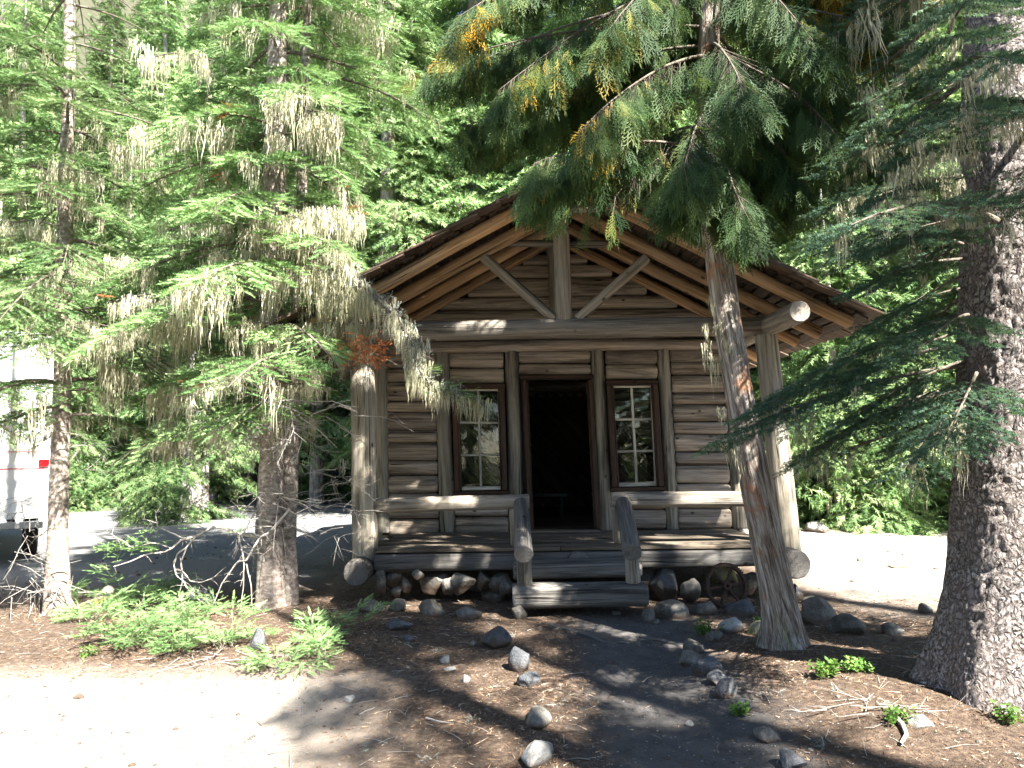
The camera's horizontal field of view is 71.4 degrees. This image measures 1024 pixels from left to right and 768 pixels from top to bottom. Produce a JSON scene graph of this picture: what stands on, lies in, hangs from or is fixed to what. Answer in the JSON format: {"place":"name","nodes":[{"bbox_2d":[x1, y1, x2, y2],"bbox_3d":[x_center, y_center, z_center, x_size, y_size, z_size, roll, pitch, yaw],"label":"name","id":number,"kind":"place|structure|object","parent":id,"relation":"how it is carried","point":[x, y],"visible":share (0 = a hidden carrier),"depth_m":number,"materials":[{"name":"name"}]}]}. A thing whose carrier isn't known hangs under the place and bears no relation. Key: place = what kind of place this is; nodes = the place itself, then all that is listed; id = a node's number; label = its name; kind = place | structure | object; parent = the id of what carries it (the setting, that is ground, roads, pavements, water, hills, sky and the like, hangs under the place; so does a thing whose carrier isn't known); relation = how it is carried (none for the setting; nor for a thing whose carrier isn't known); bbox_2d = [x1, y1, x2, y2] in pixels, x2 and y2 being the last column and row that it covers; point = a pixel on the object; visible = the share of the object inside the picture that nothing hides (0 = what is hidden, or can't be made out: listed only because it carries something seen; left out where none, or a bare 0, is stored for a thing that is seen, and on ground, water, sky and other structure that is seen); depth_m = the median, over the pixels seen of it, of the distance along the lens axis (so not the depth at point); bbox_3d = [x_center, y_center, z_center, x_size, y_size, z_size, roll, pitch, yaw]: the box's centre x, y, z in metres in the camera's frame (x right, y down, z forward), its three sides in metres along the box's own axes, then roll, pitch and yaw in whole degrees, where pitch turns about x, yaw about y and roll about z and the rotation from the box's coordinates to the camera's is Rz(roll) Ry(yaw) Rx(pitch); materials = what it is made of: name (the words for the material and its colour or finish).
{"place":"outdoors","nodes":[
{"label":"outdoors","id":0,"kind":"place"},
{"bbox_2d":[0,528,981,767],"bbox_3d":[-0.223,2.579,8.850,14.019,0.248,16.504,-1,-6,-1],"label":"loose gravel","id":1,"kind":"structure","parent":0,"point":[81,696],"depth_m":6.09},
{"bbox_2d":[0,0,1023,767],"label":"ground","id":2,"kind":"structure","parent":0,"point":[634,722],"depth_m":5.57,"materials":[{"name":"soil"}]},
{"bbox_2d":[0,331,53,555],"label":"camper","id":3,"kind":"object","parent":2,"relation":"on","point":[20,479],"visible":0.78,"depth_m":11.96,"materials":[{"name":"white paint"}]},
{"bbox_2d":[0,0,96,442],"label":"conifer tree","id":4,"kind":"object","parent":2,"relation":"on","point":[17,120],"visible":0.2,"depth_m":26.81,"materials":[{"name":"plant"}]},
{"bbox_2d":[13,0,92,245],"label":"conifer tree","id":5,"kind":"object","parent":2,"relation":"on","point":[52,29],"visible":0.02,"depth_m":49.00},
{"bbox_2d":[27,293,121,513],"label":"conifer tree","id":6,"kind":"object","parent":2,"relation":"on","point":[84,495],"visible":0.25,"depth_m":24.41,"materials":[{"name":"plant"}]},
{"bbox_2d":[48,585,134,623],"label":"fir seedling","id":7,"kind":"object","parent":2,"relation":"on","point":[79,614],"visible":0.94,"depth_m":7.37,"materials":[{"name":"green plant"}]},
{"bbox_2d":[75,23,120,221],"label":"conifer tree","id":8,"kind":"object","parent":2,"relation":"on","point":[91,44],"visible":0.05,"depth_m":58.74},
{"bbox_2d":[74,0,134,252],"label":"conifer tree","id":9,"kind":"object","parent":2,"relation":"on","point":[104,73],"visible":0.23,"depth_m":54.53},
{"bbox_2d":[77,63,137,252],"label":"conifer tree","id":10,"kind":"object","parent":2,"relation":"on","point":[123,78],"visible":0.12,"depth_m":53.24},
{"bbox_2d":[0,0,221,615],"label":"lichen fir","id":11,"kind":"object","parent":2,"relation":"on","point":[66,189],"visible":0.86,"depth_m":8.16,"materials":[{"name":"green plant"}]},
{"bbox_2d":[0,496,78,589],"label":"dead branch","id":12,"kind":"object","parent":11,"relation":"attached to","point":[35,536],"visible":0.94,"depth_m":8.06,"materials":[{"name":"grey wood"}]},
{"bbox_2d":[0,557,106,620],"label":"dead branch","id":13,"kind":"object","parent":11,"relation":"attached to","point":[37,591],"visible":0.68,"depth_m":7.93,"materials":[{"name":"grey wood"}]},
{"bbox_2d":[26,412,174,531],"bbox_3d":[-4.696,1.036,8.199,1.548,1.440,0.824,2,-6,-22],"label":"dead branch","id":14,"kind":"object","parent":11,"relation":"attached to","point":[93,444],"visible":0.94,"depth_m":8.19,"materials":[{"name":"grey wood"}]},
{"bbox_2d":[71,116,156,450],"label":"conifer tree","id":15,"kind":"object","parent":2,"relation":"on","point":[113,204],"visible":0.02,"depth_m":37.87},
{"bbox_2d":[63,597,178,641],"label":"fir seedling","id":16,"kind":"object","parent":2,"relation":"on","point":[83,632],"visible":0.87,"depth_m":6.41,"materials":[{"name":"green plant"}]},
{"bbox_2d":[87,570,154,605],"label":"fir seedling","id":17,"kind":"object","parent":2,"relation":"on","point":[129,594],"visible":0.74,"depth_m":8.58,"materials":[{"name":"green plant"}]},
{"bbox_2d":[103,33,161,256],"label":"conifer tree","id":18,"kind":"object","parent":2,"relation":"on","point":[131,82],"visible":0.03,"depth_m":46.46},
{"bbox_2d":[108,0,162,152],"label":"conifer tree","id":19,"kind":"object","parent":2,"relation":"on","point":[135,31],"visible":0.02,"depth_m":56.69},
{"bbox_2d":[101,585,183,619],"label":"fir seedling","id":20,"kind":"object","parent":2,"relation":"on","point":[139,606],"visible":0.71,"depth_m":7.78,"materials":[{"name":"green plant"}]},
{"bbox_2d":[102,0,190,244],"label":"conifer tree","id":21,"kind":"object","parent":2,"relation":"on","point":[172,25],"visible":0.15,"depth_m":44.92,"materials":[{"name":"plant"}]},
{"bbox_2d":[90,598,205,648],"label":"fir seedling","id":22,"kind":"object","parent":2,"relation":"on","point":[124,637],"visible":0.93,"depth_m":6.37,"materials":[{"name":"green plant"}]},
{"bbox_2d":[70,98,230,507],"bbox_3d":[-13.452,-3.107,27.701,5.566,16.175,6.364,-5,-7,36],"label":"conifer tree","id":23,"kind":"object","parent":2,"relation":"on","point":[143,422],"visible":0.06,"depth_m":26.58,"materials":[{"name":"plant"}]},
{"bbox_2d":[107,588,199,645],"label":"fir seedling","id":24,"kind":"object","parent":2,"relation":"on","point":[130,614],"visible":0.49,"depth_m":6.74,"materials":[{"name":"green plant"}]},
{"bbox_2d":[141,569,200,603],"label":"fir seedling","id":25,"kind":"object","parent":2,"relation":"on","point":[170,587],"visible":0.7,"depth_m":8.66,"materials":[{"name":"green plant"}]},
{"bbox_2d":[137,610,213,654],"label":"fir seedling","id":26,"kind":"object","parent":2,"relation":"on","point":[176,642],"visible":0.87,"depth_m":6.23,"materials":[{"name":"green plant"}]},
{"bbox_2d":[139,588,220,624],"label":"fir seedling","id":27,"kind":"object","parent":2,"relation":"on","point":[207,608],"visible":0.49,"depth_m":7.34,"materials":[{"name":"green plant"}]},
{"bbox_2d":[110,228,259,527],"bbox_3d":[-9.071,0.089,19.938,4.247,9.430,4.507,-4,-6,32],"label":"conifer tree","id":28,"kind":"object","parent":2,"relation":"on","point":[183,491],"visible":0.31,"depth_m":19.09,"materials":[{"name":"plant"}]},
{"bbox_2d":[115,0,261,507],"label":"conifer tree","id":29,"kind":"object","parent":2,"relation":"on","point":[190,42],"visible":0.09,"depth_m":25.85,"materials":[{"name":"plant"}]},
{"bbox_2d":[144,606,249,653],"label":"fir seedling","id":30,"kind":"object","parent":2,"relation":"on","point":[182,639],"visible":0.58,"depth_m":6.42,"materials":[{"name":"green plant"}]},
{"bbox_2d":[182,587,215,606],"bbox_3d":[-3.747,2.573,8.520,0.377,0.288,0.334,2,-6,-26],"label":"rock","id":31,"kind":"object","parent":2,"relation":"on","point":[203,590],"visible":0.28,"depth_m":8.49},
{"bbox_2d":[177,586,255,616],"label":"fir seedling","id":32,"kind":"object","parent":2,"relation":"on","point":[222,604],"visible":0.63,"depth_m":7.72,"materials":[{"name":"green plant"}]},
{"bbox_2d":[131,641,305,674],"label":"fallen branch","id":33,"kind":"object","parent":2,"relation":"on","point":[221,662],"visible":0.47,"depth_m":6.07,"materials":[{"name":"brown wood"}]},
{"bbox_2d":[176,590,282,648],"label":"fir seedling","id":34,"kind":"object","parent":2,"relation":"on","point":[244,633],"visible":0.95,"depth_m":6.43,"materials":[{"name":"green plant"}]},
{"bbox_2d":[88,0,390,571],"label":"lichen fir","id":35,"kind":"object","parent":2,"relation":"on","point":[217,342],"visible":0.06,"depth_m":11.26,"materials":[{"name":"green plant"}]},
{"bbox_2d":[174,68,309,496],"bbox_3d":[-11.841,-4.914,32.106,6.622,20.291,6.514,0,-6,-8],"label":"conifer tree","id":36,"kind":"object","parent":2,"relation":"on","point":[253,477],"depth_m":31.33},
{"bbox_2d":[57,0,448,609],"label":"lichen fir","id":37,"kind":"object","parent":2,"relation":"on","point":[270,273],"visible":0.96,"depth_m":8.06,"materials":[{"name":"green plant"}]},
{"bbox_2d":[83,500,290,612],"bbox_3d":[-3.533,1.901,7.767,2.122,1.276,0.495,-1,-6,-1],"label":"dead branch","id":38,"kind":"object","parent":37,"relation":"attached to","point":[202,532],"visible":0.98,"depth_m":7.76,"materials":[{"name":"grey wood"}]},
{"bbox_2d":[168,380,319,474],"bbox_3d":[-3.004,0.467,7.874,1.740,1.133,1.163,1,-6,-19],"label":"dead branch","id":39,"kind":"object","parent":37,"relation":"attached to","point":[245,444],"visible":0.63,"depth_m":7.92,"materials":[{"name":"brown wood"}]},
{"bbox_2d":[222,452,353,574],"bbox_3d":[-2.482,1.483,7.899,1.533,1.457,0.974,-1,-6,-1],"label":"dead branch","id":40,"kind":"object","parent":37,"relation":"attached to","point":[276,517],"visible":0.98,"depth_m":7.86,"materials":[{"name":"grey wood"}]},
{"bbox_2d":[234,387,413,471],"bbox_3d":[-2.160,0.510,7.548,1.912,0.928,1.166,-2,-6,16],"label":"dead branch","id":41,"kind":"object","parent":37,"relation":"attached to","point":[293,428],"visible":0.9,"depth_m":7.58,"materials":[{"name":"grey wood"}]},
{"bbox_2d":[306,464,382,564],"bbox_3d":[-1.900,1.418,7.948,0.864,1.063,0.811,3,-7,-35],"label":"dead branch","id":42,"kind":"object","parent":37,"relation":"attached to","point":[335,551],"visible":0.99,"depth_m":7.91,"materials":[{"name":"brown wood"}]},
{"bbox_2d":[323,344,402,405],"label":"dead branch","id":43,"kind":"object","parent":37,"relation":"attached to","point":[345,372],"visible":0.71,"depth_m":8.12,"materials":[{"name":"wood"}]},
{"bbox_2d":[291,239,491,427],"bbox_3d":[-1.442,-0.667,7.507,2.447,2.399,0.821,-2,-6,12],"label":"lichen branch","id":44,"kind":"object","parent":37,"relation":"attached to","point":[416,363],"visible":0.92,"depth_m":7.41,"materials":[{"name":"beige plant"}]},
{"bbox_2d":[249,628,265,650],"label":"rock","id":45,"kind":"object","parent":2,"relation":"on","point":[258,637],"visible":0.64,"depth_m":6.26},
{"bbox_2d":[230,632,319,672],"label":"fir seedling","id":46,"kind":"object","parent":2,"relation":"on","point":[255,653],"visible":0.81,"depth_m":5.96,"materials":[{"name":"green plant"}]},
{"bbox_2d":[241,101,350,504],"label":"conifer tree","id":47,"kind":"object","parent":2,"relation":"on","point":[317,459],"visible":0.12,"depth_m":25.26,"materials":[{"name":"plant"}]},
{"bbox_2d":[246,621,347,678],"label":"fir seedling","id":48,"kind":"object","parent":2,"relation":"on","point":[308,649],"visible":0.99,"depth_m":5.93,"materials":[{"name":"green plant"}]},
{"bbox_2d":[281,606,348,646],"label":"fir seedling","id":49,"kind":"object","parent":2,"relation":"on","point":[311,627],"visible":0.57,"depth_m":6.53,"materials":[{"name":"green plant"}]},
{"bbox_2d":[298,457,341,501],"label":"conifer tree","id":50,"kind":"object","parent":2,"relation":"on","point":[329,491],"visible":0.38,"depth_m":27.07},
{"bbox_2d":[305,593,396,633],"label":"fir seedling","id":51,"kind":"object","parent":2,"relation":"on","point":[350,617],"visible":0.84,"depth_m":7.06,"materials":[{"name":"green plant"}]},
{"bbox_2d":[289,5,424,508],"bbox_3d":[-4.642,-8.058,24.193,6.800,24.726,7.021,0,-6,-8],"label":"conifer tree","id":52,"kind":"object","parent":2,"relation":"on","point":[376,172],"visible":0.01,"depth_m":22.97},
{"bbox_2d":[320,38,449,470],"bbox_3d":[-3.314,-4.035,23.589,5.817,16.546,5.400,-2,-6,17],"label":"conifer tree","id":53,"kind":"object","parent":2,"relation":"on","point":[340,456],"visible":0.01,"depth_m":22.82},
{"bbox_2d":[308,0,475,514],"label":"conifer tree","id":54,"kind":"object","parent":2,"relation":"on","point":[390,214],"visible":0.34,"depth_m":19.86,"materials":[{"name":"plant"}]},
{"bbox_2d":[386,618,411,630],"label":"rock","id":55,"kind":"object","parent":2,"relation":"on","point":[394,624],"visible":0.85,"depth_m":7.06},
{"bbox_2d":[418,599,445,617],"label":"rock","id":56,"kind":"object","parent":2,"relation":"on","point":[429,608],"visible":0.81,"depth_m":7.61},
{"bbox_2d":[419,572,449,594],"bbox_3d":[-0.933,2.404,8.588,0.354,0.261,0.244,-3,-6,24],"label":"rock","id":57,"kind":"object","parent":2,"relation":"on","point":[430,583],"visible":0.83,"depth_m":8.49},
{"bbox_2d":[450,572,475,595],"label":"rock","id":58,"kind":"object","parent":2,"relation":"on","point":[461,583],"visible":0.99,"depth_m":8.35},
{"bbox_2d":[364,0,565,251],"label":"conifer tree","id":59,"kind":"object","parent":2,"relation":"on","point":[475,195],"visible":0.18,"depth_m":20.54,"materials":[{"name":"plant"}]},
{"bbox_2d":[456,606,481,618],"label":"rock","id":60,"kind":"object","parent":2,"relation":"on","point":[467,612],"visible":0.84,"depth_m":7.61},
{"bbox_2d":[445,0,543,224],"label":"conifer tree","id":61,"kind":"object","parent":2,"relation":"on","point":[484,102],"visible":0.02,"depth_m":22.30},
{"bbox_2d":[480,625,511,648],"bbox_3d":[-0.135,2.316,6.470,0.285,0.228,0.208,1,-6,-21],"label":"rock","id":62,"kind":"object","parent":2,"relation":"on","point":[497,637],"visible":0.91,"depth_m":6.39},
{"bbox_2d":[489,572,509,593],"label":"rock","id":63,"kind":"object","parent":2,"relation":"on","point":[497,579],"visible":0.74,"depth_m":8.47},
{"bbox_2d":[0,591,1023,767],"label":"needle litter","id":64,"kind":"object","parent":2,"relation":"on","point":[581,680],"visible":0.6,"depth_m":5.69,"materials":[{"name":"brown plant"}]},
{"bbox_2d":[791,678,976,727],"bbox_3d":[2.372,2.121,4.584,1.201,0.344,0.609,-1,-6,-1],"label":"fallen branch","id":65,"kind":"object","parent":64,"relation":"on","point":[886,705],"visible":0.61,"depth_m":4.51,"materials":[{"name":"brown wood"}]},
{"bbox_2d":[508,646,528,672],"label":"rock","id":66,"kind":"object","parent":2,"relation":"on","point":[518,660],"visible":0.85,"depth_m":5.75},
{"bbox_2d":[517,671,539,687],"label":"rock","id":67,"kind":"object","parent":2,"relation":"on","point":[528,679],"visible":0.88,"depth_m":5.39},
{"bbox_2d":[499,3,571,195],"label":"conifer tree","id":68,"kind":"object","parent":2,"relation":"on","point":[533,33],"visible":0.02,"depth_m":20.09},
{"bbox_2d":[520,740,553,767],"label":"rock","id":69,"kind":"object","parent":2,"relation":"on","point":[536,753],"visible":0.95,"depth_m":4.09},
{"bbox_2d":[526,705,551,729],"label":"rock","id":70,"kind":"object","parent":2,"relation":"on","point":[539,717],"visible":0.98,"depth_m":4.57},
{"bbox_2d":[252,187,885,608],"bbox_3d":[0.665,0.325,11.929,7.206,5.000,8.652,-1,-6,-1],"label":"log cabin","id":71,"kind":"object","parent":2,"relation":"on","point":[600,393],"visible":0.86,"depth_m":10.13,"materials":[{"name":"brown wood"}]},
{"bbox_2d":[452,384,508,495],"bbox_3d":[-0.459,0.796,10.257,0.809,1.589,0.200,-1,-6,-1],"label":"window","id":72,"kind":"structure","parent":71,"relation":"in","point":[477,451],"depth_m":10.26,"materials":[{"name":"red wood"}]},
{"bbox_2d":[605,380,665,490],"bbox_3d":[1.774,0.741,10.284,0.801,1.588,0.200,-1,-6,-1],"label":"window","id":73,"kind":"structure","parent":71,"relation":"in","point":[632,405],"depth_m":10.29,"materials":[{"name":"red wood"}]},
{"bbox_2d":[490,0,696,199],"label":"conifer tree","id":74,"kind":"object","parent":2,"relation":"on","point":[550,28],"depth_m":18.98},
{"bbox_2d":[229,627,1020,767],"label":"fallen lichen","id":75,"kind":"object","parent":2,"relation":"on","point":[822,739],"visible":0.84,"depth_m":4.42},
{"bbox_2d":[649,568,677,600],"bbox_3d":[1.816,2.411,8.506,0.341,0.476,0.276,-7,-10,-1],"label":"rock","id":76,"kind":"object","parent":2,"relation":"on","point":[663,583],"visible":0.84,"depth_m":8.43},
{"bbox_2d":[653,599,688,619],"bbox_3d":[1.735,2.465,7.718,0.369,0.230,0.250,5,-6,0],"label":"rock","id":77,"kind":"object","parent":2,"relation":"on","point":[671,609],"visible":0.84,"depth_m":7.67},
{"bbox_2d":[399,0,950,650],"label":"cedar tree","id":78,"kind":"object","parent":2,"relation":"on","point":[771,124],"visible":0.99,"depth_m":6.24,"materials":[{"name":"green plant"}]},
{"bbox_2d":[680,578,700,601],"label":"rock","id":79,"kind":"object","parent":2,"relation":"on","point":[690,590],"visible":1,"depth_m":8.36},
{"bbox_2d":[679,649,701,666],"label":"rock","id":80,"kind":"object","parent":2,"relation":"on","point":[688,657],"visible":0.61,"depth_m":5.93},
{"bbox_2d":[689,601,716,615],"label":"rock","id":81,"kind":"object","parent":2,"relation":"on","point":[705,608],"visible":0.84,"depth_m":7.73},
{"bbox_2d":[691,656,722,676],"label":"rock","id":82,"kind":"object","parent":2,"relation":"on","point":[703,667],"visible":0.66,"depth_m":5.58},
{"bbox_2d":[704,567,737,588],"bbox_3d":[2.605,2.385,8.870,0.426,0.356,0.334,2,-5,0],"label":"rock","id":83,"kind":"object","parent":2,"relation":"on","point":[722,572],"visible":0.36,"depth_m":8.75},
{"bbox_2d":[712,678,737,698],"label":"rock","id":84,"kind":"object","parent":2,"relation":"on","point":[726,688],"visible":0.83,"depth_m":5.10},
{"bbox_2d":[703,563,748,608],"bbox_3d":[2.438,2.298,8.101,0.516,0.516,0.090,4,-16,-6],"label":"gear wheel","id":85,"kind":"object","parent":2,"relation":"on","point":[726,585],"visible":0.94,"depth_m":8.09,"materials":[{"name":"metal"}]},
{"bbox_2d":[629,17,822,398],"bbox_3d":[5.939,-10.374,20.843,7.822,28.441,7.682,-3,-6,21],"label":"conifer tree","id":86,"kind":"object","parent":2,"relation":"on","point":[689,110],"visible":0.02,"depth_m":19.57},
{"bbox_2d":[717,617,743,633],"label":"rock","id":87,"kind":"object","parent":2,"relation":"on","point":[733,625],"visible":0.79,"depth_m":6.94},
{"bbox_2d":[725,599,754,616],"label":"rock","id":88,"kind":"object","parent":2,"relation":"on","point":[743,608],"visible":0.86,"depth_m":7.69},
{"bbox_2d":[753,726,780,743],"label":"rock","id":89,"kind":"object","parent":2,"relation":"on","point":[766,734],"visible":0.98,"depth_m":4.34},
{"bbox_2d":[749,364,833,521],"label":"conifer tree","id":90,"kind":"object","parent":2,"relation":"on","point":[755,387],"visible":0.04,"depth_m":17.93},
{"bbox_2d":[779,748,808,767],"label":"rock","id":91,"kind":"object","parent":2,"relation":"on","point":[789,758],"visible":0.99,"depth_m":3.98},
{"bbox_2d":[801,597,836,624],"bbox_3d":[3.139,2.368,7.307,0.409,0.361,0.286,1,-10,0],"label":"rock","id":92,"kind":"object","parent":2,"relation":"on","point":[817,611],"visible":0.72,"depth_m":7.22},
{"bbox_2d":[806,656,841,678],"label":"leafy plant","id":93,"kind":"object","parent":2,"relation":"on","point":[824,666],"visible":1,"depth_m":5.19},
{"bbox_2d":[751,5,933,517],"bbox_3d":[8.262,-3.830,19.393,5.338,15.513,5.442,3,-7,-34],"label":"conifer tree","id":94,"kind":"object","parent":2,"relation":"on","point":[810,365],"depth_m":18.38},
{"bbox_2d":[827,613,866,634],"bbox_3d":[3.209,2.329,6.831,0.346,0.247,0.197,-3,-6,20],"label":"rock","id":95,"kind":"object","parent":2,"relation":"on","point":[845,623],"visible":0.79,"depth_m":6.77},
{"bbox_2d":[838,655,873,673],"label":"leafy plant","id":96,"kind":"object","parent":2,"relation":"on","point":[850,661],"visible":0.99,"depth_m":5.21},
{"bbox_2d":[764,190,948,537],"bbox_3d":[7.575,-0.197,16.356,4.300,8.812,4.211,-4,-6,28],"label":"conifer tree","id":97,"kind":"object","parent":2,"relation":"on","point":[843,488],"visible":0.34,"depth_m":15.62,"materials":[{"name":"plant"}]},
{"bbox_2d":[691,0,1023,715],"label":"spruce tree","id":98,"kind":"object","parent":2,"relation":"on","point":[972,654],"visible":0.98,"depth_m":4.72,"materials":[{"name":"green plant"}]},
{"bbox_2d":[753,0,962,520],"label":"conifer tree","id":99,"kind":"object","parent":2,"relation":"on","point":[910,290],"visible":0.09,"depth_m":16.46,"materials":[{"name":"plant"}]},
{"bbox_2d":[777,0,964,513],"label":"conifer tree","id":100,"kind":"object","parent":2,"relation":"on","point":[956,24],"depth_m":18.00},
{"bbox_2d":[827,438,942,535],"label":"conifer tree","id":101,"kind":"object","parent":2,"relation":"on","point":[917,531],"visible":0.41,"depth_m":15.22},
{"bbox_2d":[881,622,904,635],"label":"rock","id":102,"kind":"object","parent":2,"relation":"on","point":[890,629],"visible":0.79,"depth_m":6.88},
{"bbox_2d":[880,698,918,727],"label":"leafy plant","id":103,"kind":"object","parent":2,"relation":"on","point":[893,712],"visible":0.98,"depth_m":4.33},
{"bbox_2d":[849,158,959,533],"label":"conifer tree","id":104,"kind":"object","parent":2,"relation":"on","point":[936,510],"visible":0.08,"depth_m":15.73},
{"bbox_2d":[907,714,934,728],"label":"rock","id":105,"kind":"object","parent":2,"relation":"on","point":[918,721],"visible":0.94,"depth_m":4.27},
{"bbox_2d":[922,456,951,530],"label":"conifer tree","id":106,"kind":"object","parent":2,"relation":"on","point":[945,501],"visible":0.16,"depth_m":15.94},
{"bbox_2d":[990,699,1023,725],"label":"leafy plant","id":107,"kind":"object","parent":2,"relation":"on","point":[1008,715],"visible":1,"depth_m":4.30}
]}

